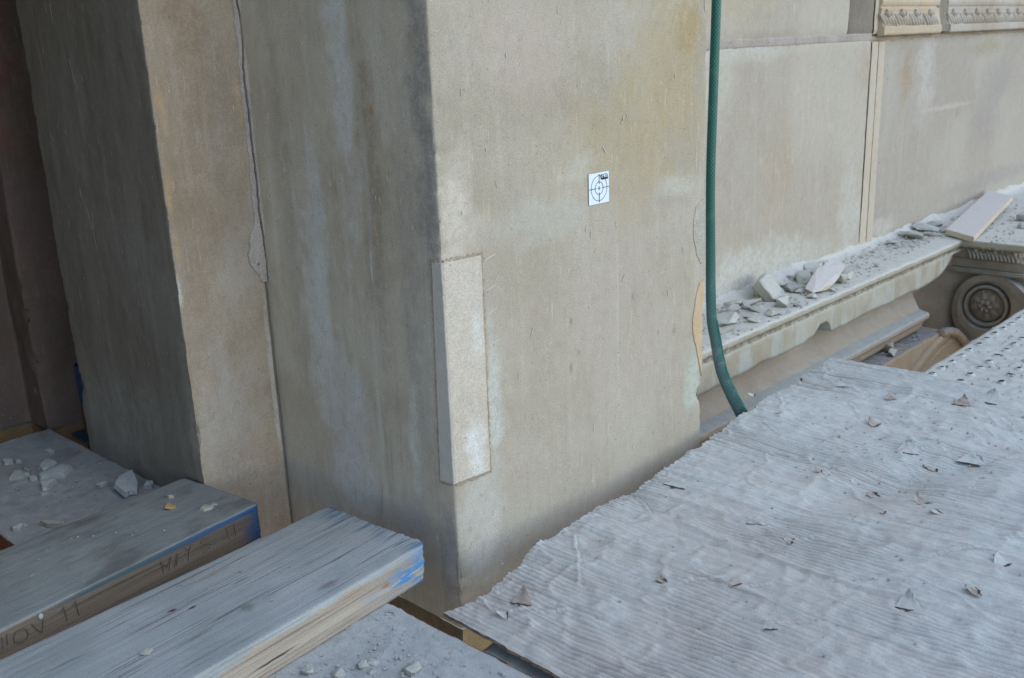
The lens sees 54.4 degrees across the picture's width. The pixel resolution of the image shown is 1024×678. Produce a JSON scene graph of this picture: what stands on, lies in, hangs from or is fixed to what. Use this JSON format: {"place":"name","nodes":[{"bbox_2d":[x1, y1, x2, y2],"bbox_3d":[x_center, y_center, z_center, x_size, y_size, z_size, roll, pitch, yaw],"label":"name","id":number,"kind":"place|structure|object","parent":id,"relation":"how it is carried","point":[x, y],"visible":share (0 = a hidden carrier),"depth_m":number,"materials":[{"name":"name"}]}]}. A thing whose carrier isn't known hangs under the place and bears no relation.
{"place":"outdoors","nodes":[
{"label":"outdoors","id":0,"kind":"place"},
{"bbox_2d":[0,0,87,550],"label":"stone pier","id":1,"kind":"structure","parent":0,"point":[39,392],"depth_m":2.06,"materials":[{"name":"brown stone"}]},
{"bbox_2d":[16,0,292,537],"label":"stone pier","id":2,"kind":"structure","parent":0,"point":[144,118],"depth_m":1.64,"materials":[{"name":"stone"}]},
{"bbox_2d":[400,596,465,641],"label":"ground","id":3,"kind":"structure","parent":0,"point":[456,626],"depth_m":12.48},
{"bbox_2d":[236,0,705,666],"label":"stone pier","id":4,"kind":"structure","parent":0,"point":[486,328],"depth_m":1.54,"materials":[{"name":"stone"}]},
{"bbox_2d":[588,171,608,205],"bbox_3d":[0.139,-0.241,1.588,0.001,0.049,0.051,13,23,42],"label":"survey target","id":5,"kind":"object","parent":4,"relation":"attached to","point":[598,187],"visible":1,"depth_m":1.59,"materials":[{"name":"white paper"}]},
{"bbox_2d":[706,0,747,416],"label":"garden hose","id":6,"kind":"object","parent":4,"relation":"hanging from","point":[736,403],"visible":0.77,"depth_m":1.87,"materials":[{"name":"green rubber"}]},
{"bbox_2d":[702,0,1023,302],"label":"stone wall","id":7,"kind":"structure","parent":0,"point":[842,124],"depth_m":2.96,"materials":[{"name":"beige stone"}]},
{"bbox_2d":[697,182,1023,446],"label":"stone ledge","id":8,"kind":"object","parent":7,"relation":"attached to","point":[869,316],"visible":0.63,"depth_m":2.70,"materials":[{"name":"beige stone"}]},
{"bbox_2d":[719,326,734,333],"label":"rubble stone","id":9,"kind":"object","parent":8,"relation":"on","point":[725,329],"visible":0.66,"depth_m":2.32,"materials":[{"name":"grey stone"}]},
{"bbox_2d":[717,311,738,325],"bbox_3d":[0.509,-0.047,2.389,0.062,0.028,0.068,4,18,20],"label":"rubble stone","id":10,"kind":"object","parent":8,"relation":"on","point":[726,318],"visible":0.69,"depth_m":2.38,"materials":[{"name":"grey stone"}]},
{"bbox_2d":[723,301,739,311],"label":"rubble stone","id":11,"kind":"object","parent":8,"relation":"on","point":[731,306],"visible":0.85,"depth_m":2.46,"materials":[{"name":"grey stone"}]},
{"bbox_2d":[731,298,742,305],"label":"rubble stone","id":12,"kind":"object","parent":8,"relation":"on","point":[739,302],"visible":0.51,"depth_m":2.54,"materials":[{"name":"grey stone"}]},
{"bbox_2d":[743,302,750,308],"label":"rubble stone","id":13,"kind":"object","parent":8,"relation":"on","point":[746,305],"visible":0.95,"depth_m":2.50,"materials":[{"name":"grey stone"}]},
{"bbox_2d":[744,313,760,317],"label":"rubble stone","id":14,"kind":"object","parent":8,"relation":"on","point":[752,315],"visible":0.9,"depth_m":2.44,"materials":[{"name":"grey stone"}]},
{"bbox_2d":[744,298,761,304],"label":"rubble stone","id":15,"kind":"object","parent":8,"relation":"on","point":[753,301],"visible":0.83,"depth_m":2.55,"materials":[{"name":"grey stone"}]},
{"bbox_2d":[747,317,760,322],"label":"rubble stone","id":16,"kind":"object","parent":8,"relation":"on","point":[754,319],"visible":1,"depth_m":2.39,"materials":[{"name":"grey stone"}]},
{"bbox_2d":[749,304,769,312],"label":"rubble stone","id":17,"kind":"object","parent":8,"relation":"on","point":[760,308],"visible":1,"depth_m":2.48,"materials":[{"name":"grey stone"}]},
{"bbox_2d":[752,273,784,301],"bbox_3d":[0.681,-0.129,2.625,0.028,0.089,0.126,-42,-5,31],"label":"rubble stone","id":18,"kind":"object","parent":8,"relation":"on","point":[766,287],"visible":0.7,"depth_m":2.58,"materials":[{"name":"grey stone"}]},
{"bbox_2d":[766,309,782,315],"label":"rubble stone","id":19,"kind":"object","parent":8,"relation":"on","point":[772,312],"visible":1,"depth_m":2.44,"materials":[{"name":"grey stone"}]},
{"bbox_2d":[774,295,788,307],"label":"rubble stone","id":20,"kind":"object","parent":8,"relation":"on","point":[782,302],"visible":1,"depth_m":2.51,"materials":[{"name":"grey stone"}]},
{"bbox_2d":[786,275,795,279],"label":"rubble stone","id":21,"kind":"object","parent":8,"relation":"on","point":[789,277],"visible":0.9,"depth_m":2.78,"materials":[{"name":"grey stone"}]},
{"bbox_2d":[784,281,804,291],"bbox_3d":[0.764,-0.141,2.681,0.057,0.016,0.088,6,18,26],"label":"rubble stone","id":22,"kind":"object","parent":8,"relation":"on","point":[790,286],"visible":1,"depth_m":2.66,"materials":[{"name":"grey stone"}]},
{"bbox_2d":[794,287,807,291],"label":"rubble stone","id":23,"kind":"object","parent":8,"relation":"on","point":[802,289],"visible":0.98,"depth_m":2.64,"materials":[{"name":"grey stone"}]},
{"bbox_2d":[795,269,810,283],"bbox_3d":[0.812,-0.174,2.776,0.043,0.030,0.096,2,17,15],"label":"rubble stone","id":24,"kind":"object","parent":8,"relation":"on","point":[803,276],"visible":0.94,"depth_m":2.75,"materials":[{"name":"grey stone"}]},
{"bbox_2d":[799,267,818,274],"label":"rubble stone","id":25,"kind":"object","parent":8,"relation":"on","point":[812,270],"visible":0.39,"depth_m":2.79,"materials":[{"name":"grey stone"}]},
{"bbox_2d":[806,292,817,297],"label":"rubble stone","id":26,"kind":"object","parent":8,"relation":"on","point":[812,295],"visible":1,"depth_m":2.59,"materials":[{"name":"grey stone"}]},
{"bbox_2d":[803,261,822,269],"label":"rubble stone","id":27,"kind":"object","parent":8,"relation":"on","point":[812,265],"visible":0.67,"depth_m":2.87,"materials":[{"name":"grey stone"}]},
{"bbox_2d":[805,259,844,292],"bbox_3d":[0.845,-0.168,2.688,0.062,0.048,0.230,17,25,34],"label":"rubble stone","id":28,"kind":"object","parent":8,"relation":"on","point":[825,277],"visible":1,"depth_m":2.68,"materials":[{"name":"grey stone"}]},
{"bbox_2d":[838,273,846,283],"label":"rubble stone","id":29,"kind":"object","parent":8,"relation":"on","point":[842,278],"visible":0.77,"depth_m":2.72,"materials":[{"name":"grey stone"}]},
{"bbox_2d":[845,272,853,279],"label":"rubble stone","id":30,"kind":"object","parent":8,"relation":"on","point":[849,275],"visible":0.38,"depth_m":2.78,"materials":[{"name":"grey stone"}]},
{"bbox_2d":[702,195,1023,349],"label":"grit on ledge","id":31,"kind":"object","parent":8,"relation":"on","point":[899,245],"visible":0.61,"depth_m":3.10,"materials":[{"name":"grey gravel"}]},
{"bbox_2d":[885,239,896,243],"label":"rubble stone","id":32,"kind":"object","parent":8,"relation":"on","point":[892,241],"visible":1,"depth_m":3.19,"materials":[{"name":"grey stone"}]},
{"bbox_2d":[899,231,923,238],"bbox_3d":[1.314,-0.344,3.279,0.057,0.024,0.093,-1,17,4],"label":"rubble stone","id":33,"kind":"object","parent":8,"relation":"on","point":[914,234],"visible":0.98,"depth_m":3.26,"materials":[{"name":"grey stone"}]},
{"bbox_2d":[912,222,939,231],"bbox_3d":[1.405,-0.377,3.382,0.060,0.026,0.096,-14,20,-34],"label":"rubble stone","id":34,"kind":"object","parent":8,"relation":"on","point":[922,226],"visible":0.99,"depth_m":3.37,"materials":[{"name":"grey stone"}]},
{"bbox_2d":[924,232,942,236],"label":"rubble stone","id":35,"kind":"object","parent":8,"relation":"on","point":[932,234],"visible":0.99,"depth_m":3.29,"materials":[{"name":"grey stone"}]},
{"bbox_2d":[927,221,942,226],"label":"rubble stone","id":36,"kind":"object","parent":8,"relation":"on","point":[936,223],"visible":0.68,"depth_m":3.45,"materials":[{"name":"grey stone"}]},
{"bbox_2d":[945,190,1012,241],"bbox_3d":[1.665,-0.444,3.527,0.102,0.048,0.833,9,20,33],"label":"pale slab","id":37,"kind":"object","parent":8,"relation":"on","point":[974,221],"depth_m":3.44,"materials":[{"name":"beige stone"}]},
{"bbox_2d":[913,192,1023,341],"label":"scroll bracket","id":38,"kind":"object","parent":7,"relation":"attached to","point":[974,290],"visible":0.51,"depth_m":3.29,"materials":[{"name":"stone"}]},
{"bbox_2d":[1016,212,1023,220],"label":"rubble stone","id":39,"kind":"object","parent":38,"relation":"on","point":[1020,216],"visible":1,"depth_m":3.49,"materials":[{"name":"grey stone"}]},
{"bbox_2d":[1016,222,1023,228],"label":"rubble stone","id":40,"kind":"object","parent":38,"relation":"on","point":[1020,225],"visible":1,"depth_m":3.37,"materials":[{"name":"grey stone"}]},
{"bbox_2d":[861,326,969,372],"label":"stone arch","id":41,"kind":"structure","parent":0,"point":[934,346],"depth_m":3.10,"materials":[{"name":"beige stone"}]},
{"bbox_2d":[883,341,893,351],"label":"stone","id":42,"kind":"object","parent":41,"relation":"on","point":[888,346],"visible":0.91,"depth_m":2.97,"materials":[{"name":"grey stone"}]},
{"bbox_2d":[888,348,896,356],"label":"stone","id":43,"kind":"object","parent":41,"relation":"on","point":[891,351],"visible":1,"depth_m":2.94,"materials":[{"name":"grey stone"}]},
{"bbox_2d":[867,331,926,363],"bbox_3d":[1.139,0.026,3.010,0.094,0.010,0.503,13,23,42],"label":"grit in gap","id":44,"kind":"object","parent":41,"relation":"on","point":[914,339],"visible":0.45,"depth_m":3.04,"materials":[{"name":"grey gravel"}]},
{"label":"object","id":45,"kind":"object","parent":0,"visible":0},
{"bbox_2d":[483,309,1023,677],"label":"perforated deck","id":46,"kind":"structure","parent":45,"relation":"on","point":[978,369],"depth_m":2.29,"materials":[{"name":"metal"}]},
{"bbox_2d":[0,428,532,677],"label":"dusty board","id":47,"kind":"object","parent":46,"relation":"on","point":[401,620],"visible":0.38,"depth_m":1.60,"materials":[{"name":"grey wood"}]},
{"bbox_2d":[3,458,13,464],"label":"stone chip","id":48,"kind":"object","parent":47,"relation":"on","point":[8,461],"visible":1,"depth_m":1.91,"materials":[{"name":"grey stone"}]},
{"bbox_2d":[10,523,27,531],"bbox_3d":[-0.812,0.310,1.645,0.019,0.009,0.026,13,23,42],"label":"stone chip","id":49,"kind":"object","parent":47,"relation":"on","point":[18,527],"visible":1,"depth_m":1.64,"materials":[{"name":"grey stone"}]},
{"bbox_2d":[9,470,29,480],"bbox_3d":[-0.915,0.252,1.854,0.034,0.009,0.039,-5,17,-11],"label":"stone chip","id":50,"kind":"object","parent":47,"relation":"on","point":[17,475],"visible":1,"depth_m":1.84,"materials":[{"name":"grey stone"}]},
{"bbox_2d":[22,466,29,472],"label":"stone chip","id":51,"kind":"object","parent":47,"relation":"on","point":[26,469],"visible":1,"depth_m":1.87,"materials":[{"name":"grey stone"}]},
{"bbox_2d":[28,474,37,480],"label":"stone chip","id":52,"kind":"object","parent":47,"relation":"on","point":[33,478],"visible":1,"depth_m":1.83,"materials":[{"name":"grey stone"}]},
{"bbox_2d":[41,492,49,495],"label":"stone chip","id":53,"kind":"object","parent":47,"relation":"on","point":[44,493],"visible":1,"depth_m":1.77,"materials":[{"name":"grey stone"}]},
{"bbox_2d":[38,459,57,470],"bbox_3d":[-0.883,0.238,1.894,0.050,0.009,0.036,13,23,42],"label":"stone chip","id":54,"kind":"object","parent":47,"relation":"on","point":[45,464],"visible":0.88,"depth_m":1.89,"materials":[{"name":"grey stone"}]},
{"bbox_2d":[40,479,57,491],"bbox_3d":[-0.842,0.263,1.805,0.034,0.010,0.033,17,30,40],"label":"stone chip","id":55,"kind":"object","parent":47,"relation":"on","point":[47,484],"visible":1,"depth_m":1.80,"materials":[{"name":"grey stone"}]},
{"bbox_2d":[44,447,54,454],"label":"stone chip","id":56,"kind":"object","parent":47,"relation":"on","point":[49,451],"visible":1,"depth_m":1.96,"materials":[{"name":"grey stone"}]},
{"bbox_2d":[39,519,64,527],"bbox_3d":[-0.764,0.306,1.653,0.048,0.009,0.016,1,17,10],"label":"stone chip","id":57,"kind":"object","parent":47,"relation":"on","point":[49,523],"visible":0.95,"depth_m":1.65,"materials":[{"name":"grey stone"}]},
{"bbox_2d":[39,463,73,480],"bbox_3d":[-0.852,0.246,1.857,0.050,0.012,0.062,-2,17,2],"label":"stone chip","id":58,"kind":"object","parent":47,"relation":"on","point":[60,471],"visible":0.95,"depth_m":1.84,"materials":[{"name":"grey stone"}]},
{"bbox_2d":[72,363,89,448],"bbox_3d":[-0.866,0.232,2.121,0.095,0.387,0.095,13,23,42],"label":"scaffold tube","id":59,"kind":"object","parent":47,"relation":"on","point":[82,435],"visible":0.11,"depth_m":2.07,"materials":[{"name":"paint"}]},
{"bbox_2d":[96,481,108,487],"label":"stone chip","id":60,"kind":"object","parent":47,"relation":"on","point":[101,484],"visible":1,"depth_m":1.80,"materials":[{"name":"grey stone"}]},
{"bbox_2d":[114,469,138,496],"bbox_3d":[-0.686,0.256,1.783,0.086,0.009,0.055,23,22,39],"label":"stone chip","id":61,"kind":"object","parent":47,"relation":"on","point":[126,484],"visible":1,"depth_m":1.77,"materials":[{"name":"grey stone"}]},
{"bbox_2d":[0,478,260,659],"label":"scaffold plank","id":62,"kind":"object","parent":47,"relation":"on","point":[43,603],"visible":0.97,"depth_m":1.45,"materials":[{"name":"grey wood"}]},
{"bbox_2d":[165,502,175,509],"bbox_3d":[-0.539,0.264,1.571,0.014,0.010,0.017,-1,17,5],"label":"paint flake","id":63,"kind":"object","parent":62,"relation":"on","point":[169,505],"visible":1,"depth_m":1.57,"materials":[{"name":"brown paint"}]},
{"bbox_2d":[4,489,369,656],"bbox_3d":[-0.486,0.318,1.390,0.390,0.005,0.495,13,23,42],"label":"grit on plank","id":64,"kind":"object","parent":62,"relation":"on","point":[157,532],"visible":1,"depth_m":1.44,"materials":[{"name":"stone"}]},
{"bbox_2d":[199,504,213,511],"bbox_3d":[-0.480,0.265,1.565,0.017,0.004,0.021,2,17,14],"label":"stone chip","id":65,"kind":"object","parent":62,"relation":"on","point":[205,507],"visible":1,"depth_m":1.56,"materials":[{"name":"white stone"}]},
{"bbox_2d":[143,480,153,489],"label":"stone chip","id":66,"kind":"object","parent":47,"relation":"on","point":[148,484],"visible":1,"depth_m":1.78,"materials":[{"name":"grey stone"}]},
{"bbox_2d":[0,508,424,677],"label":"scaffold plank","id":67,"kind":"object","parent":47,"relation":"on","point":[358,575],"visible":1,"depth_m":1.29,"materials":[{"name":"grey wood"}]},
{"bbox_2d":[140,648,152,654],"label":"stone chip","id":68,"kind":"object","parent":67,"relation":"on","point":[146,651],"visible":1,"depth_m":1.19,"materials":[{"name":"grey stone"}]},
{"bbox_2d":[0,437,506,677],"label":"grit on board","id":69,"kind":"object","parent":47,"relation":"on","point":[375,649],"visible":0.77,"depth_m":1.28,"materials":[{"name":"grey gravel"}]},
{"bbox_2d":[300,664,314,674],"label":"stone","id":70,"kind":"object","parent":47,"relation":"on","point":[306,669],"visible":1,"depth_m":1.23,"materials":[{"name":"grey stone"}]},
{"bbox_2d":[331,666,345,677],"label":"stone","id":71,"kind":"object","parent":47,"relation":"on","point":[338,672],"visible":1,"depth_m":1.23,"materials":[{"name":"grey stone"}]},
{"bbox_2d":[357,659,368,669],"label":"stone","id":72,"kind":"object","parent":47,"relation":"on","point":[363,664],"visible":1,"depth_m":1.24,"materials":[{"name":"grey stone"}]},
{"bbox_2d":[367,667,375,674],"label":"stone","id":73,"kind":"object","parent":47,"relation":"on","point":[372,671],"visible":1,"depth_m":1.23,"materials":[{"name":"grey stone"}]},
{"bbox_2d":[368,658,379,665],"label":"stone","id":74,"kind":"object","parent":47,"relation":"on","point":[373,662],"visible":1,"depth_m":1.25,"materials":[{"name":"grey stone"}]},
{"bbox_2d":[402,661,422,675],"bbox_3d":[-0.123,0.408,1.234,0.020,0.013,0.025,13,23,42],"label":"stone","id":75,"kind":"object","parent":47,"relation":"on","point":[414,667],"visible":1,"depth_m":1.23,"materials":[{"name":"grey stone"}]},
{"bbox_2d":[443,357,1023,677],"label":"cardboard sheet","id":76,"kind":"object","parent":46,"relation":"on","point":[948,548],"visible":1,"depth_m":1.46,"materials":[{"name":"grey cardboard"}]},
{"bbox_2d":[495,390,1023,675],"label":"grit on cardboard","id":77,"kind":"object","parent":76,"relation":"on","point":[901,559],"visible":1,"depth_m":1.70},
{"bbox_2d":[931,315,1023,402],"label":"grit on deck","id":78,"kind":"object","parent":46,"relation":"on","point":[1002,355],"visible":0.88,"depth_m":2.29,"materials":[{"name":"grey gravel"}]}
]}

